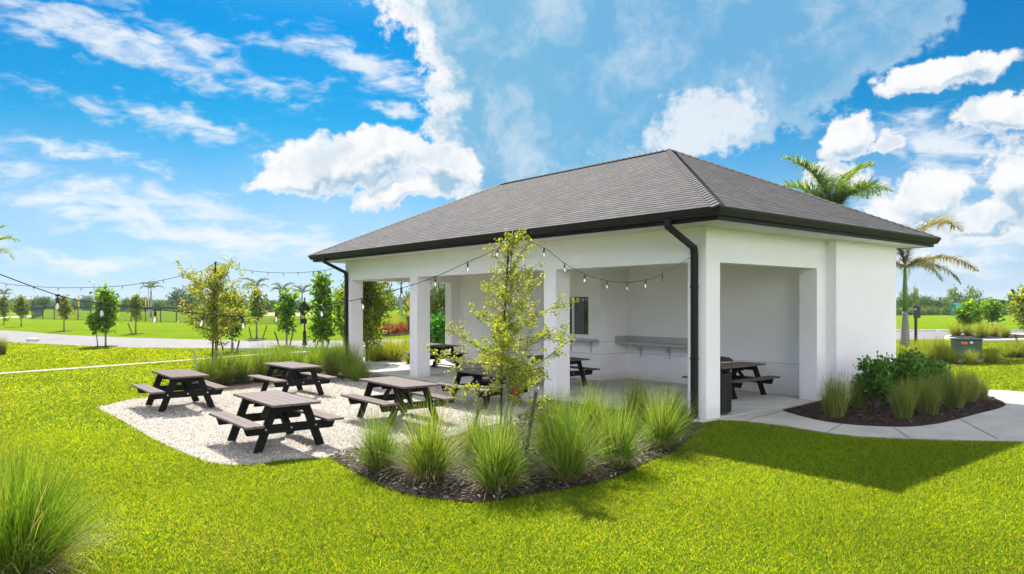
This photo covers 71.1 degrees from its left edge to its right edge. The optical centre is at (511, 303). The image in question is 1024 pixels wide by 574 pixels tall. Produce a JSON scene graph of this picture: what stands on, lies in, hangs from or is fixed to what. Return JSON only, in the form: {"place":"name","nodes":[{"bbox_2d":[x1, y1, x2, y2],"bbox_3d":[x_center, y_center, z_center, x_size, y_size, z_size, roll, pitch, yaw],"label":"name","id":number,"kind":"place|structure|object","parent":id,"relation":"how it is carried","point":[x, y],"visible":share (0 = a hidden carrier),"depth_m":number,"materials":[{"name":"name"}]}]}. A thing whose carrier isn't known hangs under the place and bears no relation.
{"place":"outdoors","nodes":[
{"label":"outdoors","id":0,"kind":"place"},
{"bbox_2d":[0,348,364,374],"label":"sidewalk","id":1,"kind":"structure","parent":0,"point":[109,366],"depth_m":25.72,"materials":[{"name":"concrete"}]},
{"bbox_2d":[97,372,570,464],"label":"gravel patio","id":2,"kind":"structure","parent":0,"point":[299,451],"depth_m":13.65,"materials":[{"name":"gravel"}]},
{"bbox_2d":[132,369,228,411],"bbox_3d":[-7.344,1.913,15.832,1.558,0.756,1.840,0,0,-38],"label":"picnic table","id":3,"kind":"object","parent":2,"relation":"on","point":[186,378],"visible":1,"depth_m":15.52,"materials":[{"name":"wood"}]},
{"bbox_2d":[209,390,343,452],"bbox_3d":[-3.869,1.913,11.701,1.558,0.756,1.840,0,0,-39],"label":"picnic table","id":4,"kind":"object","parent":2,"relation":"on","point":[284,407],"visible":0.99,"depth_m":11.40,"materials":[{"name":"wood"}]},
{"bbox_2d":[247,361,336,395],"bbox_3d":[-5.527,1.913,17.975,1.558,0.756,1.840,0,0,-40],"label":"picnic table","id":5,"kind":"object","parent":2,"relation":"on","point":[297,372],"visible":0.94,"depth_m":17.70,"materials":[{"name":"wood"}]},
{"bbox_2d":[341,376,454,425],"bbox_3d":[-2.254,1.913,14.088,1.558,0.756,1.840,0,0,-38],"label":"picnic table","id":6,"kind":"object","parent":2,"relation":"on","point":[402,388],"visible":0.94,"depth_m":13.81,"materials":[{"name":"wood"}]},
{"bbox_2d":[435,367,537,408],"bbox_3d":[-0.610,1.913,16.200,1.558,0.756,1.840,0,0,-40],"label":"picnic table","id":7,"kind":"object","parent":2,"relation":"on","point":[476,374],"visible":0.59,"depth_m":16.11,"materials":[{"name":"wood"}]},
{"bbox_2d":[363,357,433,363],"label":"side patio","id":8,"kind":"structure","parent":0,"point":[381,361],"depth_m":27.93,"materials":[{"name":"concrete"}]},
{"bbox_2d":[330,276,398,360],"bbox_3d":[-5.663,0.300,28.163,2.599,4.001,2.330,0,0,0],"label":"young tree","id":9,"kind":"object","parent":8,"relation":"on","point":[376,308],"visible":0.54,"depth_m":27.80,"materials":[{"name":"green plant"}]},
{"bbox_2d":[364,338,390,361],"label":"grass tuft","id":10,"kind":"object","parent":8,"relation":"on","point":[374,354],"visible":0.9,"depth_m":27.93,"materials":[{"name":"plant"}]},
{"bbox_2d":[381,335,408,361],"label":"grass tuft","id":11,"kind":"object","parent":8,"relation":"on","point":[393,354],"visible":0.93,"depth_m":27.95,"materials":[{"name":"plant"}]},
{"bbox_2d":[0,306,1022,341],"bbox_3d":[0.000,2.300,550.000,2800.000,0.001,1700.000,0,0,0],"label":"ground","id":12,"kind":"structure","parent":0,"point":[173,329],"depth_m":70.97,"materials":[{"name":"plant"}]},
{"bbox_2d":[0,295,12,324],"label":"young tree","id":13,"kind":"object","parent":12,"relation":"on","point":[4,310],"visible":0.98,"depth_m":76.60,"materials":[{"name":"green plant"}]},
{"bbox_2d":[10,294,34,326],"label":"young tree","id":14,"kind":"object","parent":12,"relation":"on","point":[20,308],"visible":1,"depth_m":70.27,"materials":[{"name":"green plant"}]},
{"bbox_2d":[29,295,52,310],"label":"distant tree","id":15,"kind":"object","parent":12,"relation":"on","point":[40,301],"visible":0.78,"depth_m":203.84,"materials":[{"name":"green plant"}]},
{"bbox_2d":[76,295,96,310],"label":"distant tree","id":16,"kind":"object","parent":12,"relation":"on","point":[87,299],"visible":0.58,"depth_m":227.88,"materials":[{"name":"green plant"}]},
{"bbox_2d":[32,306,300,324],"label":"chain link fence","id":17,"kind":"object","parent":12,"relation":"on","point":[40,311],"visible":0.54,"depth_m":89.65,"materials":[{"name":"black metal"}]},
{"bbox_2d":[163,284,200,310],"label":"distant tree","id":18,"kind":"object","parent":12,"relation":"on","point":[175,297],"visible":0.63,"depth_m":214.63,"materials":[{"name":"green plant"}]},
{"bbox_2d":[5,298,1007,305],"bbox_3d":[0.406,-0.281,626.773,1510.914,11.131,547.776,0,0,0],"label":"woods","id":19,"kind":"object","parent":12,"relation":"on","point":[54,300],"visible":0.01,"depth_m":584.95,"materials":[{"name":"green plant"}]},
{"bbox_2d":[914,296,946,309],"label":"distant tree","id":20,"kind":"object","parent":12,"relation":"on","point":[929,303],"visible":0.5,"depth_m":153.72,"materials":[{"name":"green plant"}]},
{"bbox_2d":[944,282,983,306],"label":"distant tree","id":21,"kind":"object","parent":12,"relation":"on","point":[953,298],"visible":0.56,"depth_m":149.29,"materials":[{"name":"green plant"}]},
{"bbox_2d":[0,341,1023,573],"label":"lawn","id":22,"kind":"structure","parent":0,"point":[535,527],"depth_m":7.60,"materials":[{"name":"plant"}]},
{"bbox_2d":[47,558,69,573],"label":"mulch bed","id":23,"kind":"object","parent":22,"relation":"on","point":[57,571],"visible":0.17,"depth_m":6.15,"materials":[{"name":"brown wood"}]},
{"bbox_2d":[0,415,73,516],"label":"grass tuft","id":24,"kind":"object","parent":23,"relation":"on","point":[17,456],"visible":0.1,"depth_m":6.81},
{"bbox_2d":[0,422,150,573],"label":"grass tuft","id":25,"kind":"object","parent":23,"relation":"on","point":[33,535],"visible":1,"depth_m":5.94,"materials":[{"name":"plant"}]},
{"bbox_2d":[192,371,382,389],"bbox_3d":[-7.302,2.284,22.582,7.288,0.001,5.969,0,0,-42],"label":"mulch bed","id":26,"kind":"object","parent":22,"relation":"on","point":[235,385],"visible":0.14,"depth_m":20.39,"materials":[{"name":"brown wood"}]},
{"bbox_2d":[188,350,224,382],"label":"grass tuft","id":27,"kind":"object","parent":26,"relation":"on","point":[208,369],"visible":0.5,"depth_m":19.76,"materials":[{"name":"plant"}]},
{"bbox_2d":[211,262,216,361],"bbox_3d":[-9.441,0.490,22.664,0.180,3.622,0.060,0,0,0],"label":"light pole","id":28,"kind":"object","parent":26,"relation":"on","point":[213,313],"visible":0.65,"depth_m":22.64,"materials":[{"name":"black metal"}]},
{"bbox_2d":[3,263,213,291],"bbox_3d":[-13.822,-0.846,23.945,9.174,0.925,1.254,0,0,8],"label":"string light","id":29,"kind":"object","parent":28,"relation":"hanging from","point":[98,287],"visible":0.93,"depth_m":23.99,"materials":[{"name":"black plastic"}]},
{"bbox_2d":[174,255,263,368],"bbox_3d":[-9.292,0.387,22.638,2.455,3.828,2.579,0,0,0],"label":"young tree","id":30,"kind":"object","parent":26,"relation":"on","point":[216,285],"visible":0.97,"depth_m":22.50,"materials":[{"name":"green plant"}]},
{"bbox_2d":[205,344,250,383],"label":"grass tuft","id":31,"kind":"object","parent":26,"relation":"on","point":[228,373],"visible":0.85,"depth_m":20.37,"materials":[{"name":"plant"}]},
{"bbox_2d":[224,347,264,381],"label":"grass tuft","id":32,"kind":"object","parent":26,"relation":"on","point":[243,373],"visible":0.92,"depth_m":20.71,"materials":[{"name":"plant"}]},
{"bbox_2d":[236,338,284,375],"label":"grass tuft","id":33,"kind":"object","parent":26,"relation":"on","point":[261,358],"visible":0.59,"depth_m":21.39,"materials":[{"name":"plant"}]},
{"bbox_2d":[264,342,295,375],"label":"grass tuft","id":34,"kind":"object","parent":26,"relation":"on","point":[279,373],"visible":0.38,"depth_m":22.07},
{"bbox_2d":[279,341,317,364],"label":"grass tuft","id":35,"kind":"object","parent":26,"relation":"on","point":[297,357],"visible":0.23,"depth_m":22.21,"materials":[{"name":"plant"}]},
{"bbox_2d":[300,344,327,373],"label":"grass tuft","id":36,"kind":"object","parent":26,"relation":"on","point":[312,362],"visible":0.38,"depth_m":22.95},
{"bbox_2d":[302,336,337,362],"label":"grass tuft","id":37,"kind":"object","parent":26,"relation":"on","point":[318,347],"visible":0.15,"depth_m":24.81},
{"bbox_2d":[313,342,346,375],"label":"grass tuft","id":38,"kind":"object","parent":26,"relation":"on","point":[327,368],"visible":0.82,"depth_m":22.50,"materials":[{"name":"plant"}]},
{"bbox_2d":[323,334,359,361],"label":"grass tuft","id":39,"kind":"object","parent":26,"relation":"on","point":[338,346],"visible":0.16,"depth_m":24.78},
{"bbox_2d":[323,341,371,377],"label":"grass tuft","id":40,"kind":"object","parent":26,"relation":"on","point":[344,365],"visible":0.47,"depth_m":21.78,"materials":[{"name":"plant"}]},
{"bbox_2d":[339,356,379,381],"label":"grass tuft","id":41,"kind":"object","parent":26,"relation":"on","point":[357,372],"visible":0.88,"depth_m":20.88,"materials":[{"name":"plant"}]},
{"bbox_2d":[301,270,343,348],"bbox_3d":[-9.171,0.353,34.562,1.843,3.895,1.989,0,0,45],"label":"young tree","id":42,"kind":"object","parent":22,"relation":"on","point":[322,328],"visible":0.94,"depth_m":34.33,"materials":[{"name":"green plant"}]},
{"bbox_2d":[398,283,444,325],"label":"shrub","id":43,"kind":"object","parent":22,"relation":"on","point":[437,301],"visible":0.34,"depth_m":38.12,"materials":[{"name":"plant"}]},
{"bbox_2d":[430,308,444,343],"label":"shrub","id":44,"kind":"object","parent":22,"relation":"on","point":[437,329],"visible":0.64,"depth_m":34.12,"materials":[{"name":"green plant"}]},
{"bbox_2d":[328,398,700,501],"bbox_3d":[0.631,2.278,12.321,4.470,0.001,8.418,0,0,29],"label":"mulch bed","id":45,"kind":"object","parent":22,"relation":"on","point":[541,483],"visible":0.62,"depth_m":9.36,"materials":[{"name":"brown wood"}]},
{"bbox_2d":[329,401,412,477],"bbox_3d":[-1.795,1.785,9.769,1.586,0.992,1.619,0,0,-13],"label":"grass tuft","id":46,"kind":"object","parent":45,"relation":"on","point":[372,460],"visible":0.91,"depth_m":9.67,"materials":[{"name":"plant"}]},
{"bbox_2d":[363,390,477,490],"bbox_3d":[-1.082,1.677,9.307,1.864,1.205,2.001,0,0,24],"label":"grass tuft","id":47,"kind":"object","parent":45,"relation":"on","point":[422,464],"visible":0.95,"depth_m":9.16,"materials":[{"name":"plant"}]},
{"bbox_2d":[440,403,503,463],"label":"grass tuft","id":48,"kind":"object","parent":45,"relation":"on","point":[467,446],"visible":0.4,"depth_m":10.31,"materials":[{"name":"plant"}]},
{"bbox_2d":[425,393,559,507],"bbox_3d":[-0.179,1.664,8.687,2.037,1.230,1.928,0,0,-25],"label":"grass tuft","id":49,"kind":"object","parent":45,"relation":"on","point":[500,472],"visible":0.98,"depth_m":8.58,"materials":[{"name":"plant"}]},
{"bbox_2d":[423,228,583,443],"bbox_3d":[-0.004,0.573,10.831,2.109,3.457,2.212,0,0,37],"label":"oak tree","id":50,"kind":"object","parent":45,"relation":"on","point":[508,328],"visible":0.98,"depth_m":10.77,"materials":[{"name":"green plant"}]},
{"bbox_2d":[500,232,510,437],"bbox_3d":[-0.106,0.610,10.901,0.173,3.381,0.036,0,0,-8],"label":"light pole","id":51,"kind":"object","parent":45,"relation":"on","point":[501,393],"visible":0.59,"depth_m":10.89,"materials":[{"name":"black metal"}]},
{"bbox_2d":[0,239,506,328],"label":"string light","id":52,"kind":"object","parent":51,"relation":"hanging from","point":[155,309],"visible":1,"depth_m":7.79,"materials":[{"name":"black plastic"}]},
{"bbox_2d":[511,234,693,289],"bbox_3d":[1.814,-0.644,12.358,4.698,0.840,0.150,0,0,-40],"label":"string light","id":53,"kind":"object","parent":51,"relation":"hanging from","point":[598,278],"visible":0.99,"depth_m":12.18,"materials":[{"name":"black plastic"}]},
{"bbox_2d":[524,391,537,456],"bbox_3d":[0.272,1.799,10.527,0.040,1.050,0.332,0,0,-33],"label":"stake","id":54,"kind":"object","parent":45,"relation":"on","point":[533,409],"visible":0.64,"depth_m":10.48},
{"bbox_2d":[516,387,593,456],"bbox_3d":[0.615,1.758,11.096,1.732,1.045,1.639,0,0,-45],"label":"grass tuft","id":55,"kind":"object","parent":45,"relation":"on","point":[541,421],"visible":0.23,"depth_m":11.08,"materials":[{"name":"plant"}]},
{"bbox_2d":[498,386,635,489],"bbox_3d":[0.700,1.657,9.268,1.998,1.244,1.960,0,0,-33],"label":"grass tuft","id":56,"kind":"object","parent":45,"relation":"on","point":[572,460],"visible":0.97,"depth_m":9.15,"materials":[{"name":"plant"}]},
{"bbox_2d":[558,378,630,442],"bbox_3d":[1.321,1.731,11.824,1.729,1.097,1.763,0,0,10],"label":"grass tuft","id":57,"kind":"object","parent":45,"relation":"on","point":[588,407],"visible":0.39,"depth_m":11.73,"materials":[{"name":"plant"}]},
{"bbox_2d":[576,387,672,475],"bbox_3d":[1.419,1.691,9.964,1.884,1.177,1.923,0,0,27],"label":"grass tuft","id":58,"kind":"object","parent":45,"relation":"on","point":[627,449],"visible":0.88,"depth_m":9.82,"materials":[{"name":"plant"}]},
{"bbox_2d":[603,370,675,427],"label":"grass tuft","id":59,"kind":"object","parent":45,"relation":"on","point":[633,399],"visible":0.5,"depth_m":13.19,"materials":[{"name":"plant"}]},
{"bbox_2d":[626,382,717,450],"bbox_3d":[2.329,1.714,11.221,1.878,1.131,1.750,0,0,-28],"label":"grass tuft","id":60,"kind":"object","parent":45,"relation":"on","point":[666,430],"visible":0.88,"depth_m":11.13,"materials":[{"name":"plant"}]},
{"bbox_2d":[638,383,715,434],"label":"grass tuft","id":61,"kind":"object","parent":45,"relation":"on","point":[682,413],"visible":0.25,"depth_m":12.43,"materials":[{"name":"plant"}]},
{"bbox_2d":[308,148,941,419],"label":"pavilion","id":62,"kind":"structure","parent":22,"relation":"on","point":[795,290],"depth_m":17.88,"materials":[{"name":"white paint"}]},
{"bbox_2d":[570,295,588,335],"bbox_3d":[1.690,0.370,22.055,0.080,1.220,2.010,0,0,-40],"label":"window","id":63,"kind":"structure","parent":62,"relation":"in","point":[579,314],"depth_m":21.59,"materials":[{"name":"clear glass"}]},
{"bbox_2d":[365,359,820,422],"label":"floor slab","id":64,"kind":"structure","parent":62,"relation":"attached to","point":[746,402],"depth_m":18.73,"materials":[{"name":"concrete"}]},
{"bbox_2d":[404,343,467,366],"bbox_3d":[-2.746,1.868,25.817,1.558,0.756,1.840,0,0,-39],"label":"picnic table","id":65,"kind":"object","parent":64,"relation":"on","point":[439,347],"visible":0.52,"depth_m":25.40,"materials":[{"name":"wood"}]},
{"bbox_2d":[525,355,599,385],"bbox_3d":[1.228,1.868,19.760,1.558,0.756,1.840,0,0,-38],"label":"picnic table","id":66,"kind":"object","parent":64,"relation":"on","point":[582,371],"visible":0.33,"depth_m":19.48,"materials":[{"name":"wood"}]},
{"bbox_2d":[720,356,733,412],"bbox_3d":[4.228,1.655,14.675,0.600,1.140,0.600,0,0,-40],"label":"trash can","id":67,"kind":"object","parent":64,"relation":"on","point":[725,392],"visible":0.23,"depth_m":14.44,"materials":[{"name":"black metal"}]},
{"bbox_2d":[682,362,780,399],"bbox_3d":[5.343,1.868,17.454,1.840,0.756,1.558,0,0,-40],"label":"picnic table","id":68,"kind":"object","parent":64,"relation":"on","point":[739,380],"visible":0.6,"depth_m":17.41,"materials":[{"name":"wood"}]},
{"bbox_2d":[781,153,893,206],"bbox_3d":[15.965,-2.602,35.751,5.804,9.804,4.088,0,0,0],"label":"palm tree","id":69,"kind":"object","parent":22,"relation":"on","point":[844,192],"visible":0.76,"depth_m":35.67,"materials":[{"name":"plant"}]},
{"bbox_2d":[718,389,1023,441],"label":"walkway","id":70,"kind":"structure","parent":22,"relation":"on","point":[1005,423],"depth_m":13.24,"materials":[{"name":"concrete"}]},
{"bbox_2d":[782,390,1005,426],"bbox_3d":[8.682,2.275,15.941,6.899,0.030,3.038,0,0,-39],"label":"mulch bed","id":71,"kind":"object","parent":22,"relation":"on","point":[818,411],"visible":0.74,"depth_m":14.55,"materials":[{"name":"brown wood"}]},
{"bbox_2d":[811,367,855,417],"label":"grass tuft","id":72,"kind":"object","parent":71,"relation":"on","point":[835,403],"visible":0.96,"depth_m":14.14,"materials":[{"name":"plant"}]},
{"bbox_2d":[844,371,873,408],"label":"grass tuft","id":73,"kind":"object","parent":71,"relation":"on","point":[858,400],"visible":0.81,"depth_m":15.34,"materials":[{"name":"plant"}]},
{"bbox_2d":[850,351,898,408],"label":"shrub","id":74,"kind":"object","parent":71,"relation":"on","point":[877,373],"visible":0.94,"depth_m":15.22,"materials":[{"name":"green plant"}]},
{"bbox_2d":[881,375,922,418],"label":"grass tuft","id":75,"kind":"object","parent":71,"relation":"on","point":[902,407],"visible":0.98,"depth_m":14.01,"materials":[{"name":"plant"}]},
{"bbox_2d":[880,344,935,396],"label":"shrub","id":76,"kind":"object","parent":71,"relation":"on","point":[907,368],"visible":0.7,"depth_m":15.93,"materials":[{"name":"green plant"}]},
{"bbox_2d":[910,372,949,414],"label":"grass tuft","id":77,"kind":"object","parent":71,"relation":"on","point":[928,402],"visible":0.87,"depth_m":14.55,"materials":[{"name":"plant"}]},
{"bbox_2d":[908,347,954,386],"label":"shrub","id":78,"kind":"object","parent":71,"relation":"on","point":[938,365],"visible":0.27,"depth_m":16.39,"materials":[{"name":"green plant"}]},
{"bbox_2d":[934,361,975,408],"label":"grass tuft","id":79,"kind":"object","parent":71,"relation":"on","point":[956,395],"visible":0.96,"depth_m":15.44,"materials":[{"name":"plant"}]},
{"bbox_2d":[954,365,984,401],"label":"grass tuft","id":80,"kind":"object","parent":71,"relation":"on","point":[973,393],"visible":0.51,"depth_m":16.42,"materials":[{"name":"plant"}]},
{"bbox_2d":[973,374,991,399],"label":"grass tuft","id":81,"kind":"object","parent":71,"relation":"on","point":[983,393],"visible":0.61,"depth_m":16.78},
{"bbox_2d":[913,305,919,343],"bbox_3d":[21.180,1.186,37.516,0.400,2.228,0.156,0,0,-12],"label":"notice post","id":82,"kind":"object","parent":22,"relation":"on","point":[916,311],"visible":0.94,"depth_m":37.47,"materials":[{"name":"black metal"}]},
{"bbox_2d":[896,212,978,344],"bbox_3d":[21.354,-1.300,38.950,7.248,7.199,4.523,0,0,23],"label":"palm tree","id":83,"kind":"object","parent":22,"relation":"on","point":[904,335],"visible":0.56,"depth_m":38.55,"materials":[{"name":"plant"}]},
{"bbox_2d":[935,357,1023,366],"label":"mulch bed","id":84,"kind":"object","parent":22,"relation":"on","point":[988,364],"visible":0.15,"depth_m":27.21,"materials":[{"name":"brown soil"}]},
{"bbox_2d":[919,338,949,361],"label":"grass tuft","id":85,"kind":"object","parent":84,"relation":"on","point":[937,347],"visible":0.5,"depth_m":27.70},
{"bbox_2d":[950,338,983,361],"bbox_3d":[17.930,1.845,28.305,1.240,0.910,0.970,0,0,18],"label":"utility box","id":86,"kind":"object","parent":84,"relation":"on","point":[959,344],"visible":0.62,"depth_m":27.99,"materials":[{"name":"metal"}]},
{"bbox_2d":[955,348,984,364],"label":"grass tuft","id":87,"kind":"object","parent":84,"relation":"on","point":[969,358],"visible":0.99,"depth_m":26.56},
{"bbox_2d":[974,343,1003,363],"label":"grass tuft","id":88,"kind":"object","parent":84,"relation":"on","point":[991,357],"visible":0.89,"depth_m":27.10,"materials":[{"name":"plant"}]},
{"bbox_2d":[996,340,1020,357],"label":"grass tuft","id":89,"kind":"object","parent":84,"relation":"on","point":[1009,350],"visible":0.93,"depth_m":29.97,"materials":[{"name":"plant"}]},
{"bbox_2d":[0,330,1023,347],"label":"road","id":90,"kind":"structure","parent":0,"point":[22,336],"depth_m":42.88,"materials":[{"name":"asphalt"}]},
{"bbox_2d":[299,297,310,344],"bbox_3d":[-11.370,0.980,39.262,0.860,2.640,0.260,0,0,14],"label":"road sign","id":91,"kind":"object","parent":90,"relation":"on","point":[301,311],"visible":0.83,"depth_m":39.19,"materials":[{"name":"black metal"}]},
{"bbox_2d":[944,333,1023,341],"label":"traffic island","id":92,"kind":"structure","parent":90,"relation":"on","point":[993,340],"depth_m":43.11,"materials":[{"name":"concrete"}]},
{"bbox_2d":[949,334,1023,338],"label":"mulch bed","id":93,"kind":"object","parent":92,"relation":"on","point":[994,337],"visible":0.49,"depth_m":45.41,"materials":[{"name":"brown soil"}]},
{"bbox_2d":[944,320,965,335],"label":"grass tuft","id":94,"kind":"object","parent":93,"relation":"on","point":[955,331],"visible":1,"depth_m":47.93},
{"bbox_2d":[966,319,991,337],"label":"grass tuft","id":95,"kind":"object","parent":93,"relation":"on","point":[980,330],"visible":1,"depth_m":44.52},
{"bbox_2d":[0,0,1023,302],"label":"sky","id":96,"kind":"structure","parent":0,"point":[137,137],"materials":[{"name":"blue"}]},
{"label":"mulch ring","id":97,"kind":"structure","parent":0,"visible":0},
{"bbox_2d":[57,294,74,330],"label":"young tree","id":98,"kind":"object","parent":97,"relation":"on","point":[65,310],"visible":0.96,"depth_m":58.97,"materials":[{"name":"green plant"}]},
{"label":"mulch ring","id":99,"kind":"structure","parent":0,"visible":0},
{"bbox_2d":[127,292,145,332],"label":"young tree","id":100,"kind":"object","parent":99,"relation":"on","point":[135,300],"visible":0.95,"depth_m":54.05,"materials":[{"name":"green plant"}]},
{"label":"mulch ring","id":101,"kind":"structure","parent":0,"visible":0},
{"bbox_2d":[84,309,107,346],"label":"young tree","id":102,"kind":"object","parent":101,"relation":"on","point":[95,320],"visible":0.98,"depth_m":37.42,"materials":[{"name":"green plant"}]},
{"bbox_2d":[89,283,123,345],"bbox_3d":[-21.639,0.596,38.136,1.625,3.408,1.771,0,0,-41],"label":"young tree","id":103,"kind":"object","parent":101,"relation":"on","point":[111,313],"visible":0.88,"depth_m":37.95,"materials":[{"name":"green plant"}]},
{"label":"mulch ring","id":104,"kind":"structure","parent":0,"visible":0},
{"bbox_2d":[218,291,253,350],"bbox_3d":[-13.182,0.854,34.100,1.553,2.893,2.101,0,0,21],"label":"young tree","id":105,"kind":"object","parent":104,"relation":"on","point":[235,330],"visible":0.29,"depth_m":34.00,"materials":[{"name":"green plant"}]},
{"label":"mulch ring","id":106,"kind":"structure","parent":0,"visible":0},
{"bbox_2d":[245,285,272,338],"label":"young tree","id":107,"kind":"object","parent":106,"relation":"on","point":[256,303],"visible":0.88,"depth_m":46.23,"materials":[{"name":"green plant"}]},
{"label":"mulch ring","id":108,"kind":"structure","parent":0,"visible":0},
{"bbox_2d":[268,287,302,345],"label":"young tree","id":109,"kind":"object","parent":108,"relation":"on","point":[285,317],"visible":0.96,"depth_m":37.98,"materials":[{"name":"green plant"}]},
{"label":"mulch ring","id":110,"kind":"structure","parent":0,"visible":0},
{"bbox_2d":[332,284,343,344],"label":"young tree","id":111,"kind":"object","parent":110,"relation":"on","point":[339,320],"visible":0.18,"depth_m":36.19,"materials":[{"name":"green plant"}]},
{"label":"mulch ring","id":112,"kind":"structure","parent":0,"visible":0},
{"bbox_2d":[952,298,989,326],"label":"young tree","id":113,"kind":"object","parent":112,"relation":"on","point":[968,311],"visible":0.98,"depth_m":51.67,"materials":[{"name":"green plant"}]},
{"label":"mulch ring","id":114,"kind":"structure","parent":0,"visible":0},
{"bbox_2d":[981,297,1005,326],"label":"young tree","id":115,"kind":"object","parent":114,"relation":"on","point":[994,312],"visible":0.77,"depth_m":61.65,"materials":[{"name":"green plant"}]},
{"label":"mulch ring","id":116,"kind":"structure","parent":0,"visible":0},
{"bbox_2d":[1004,283,1023,329],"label":"young tree","id":117,"kind":"object","parent":116,"relation":"on","point":[1018,306],"visible":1,"depth_m":59.10,"materials":[{"name":"green plant"}]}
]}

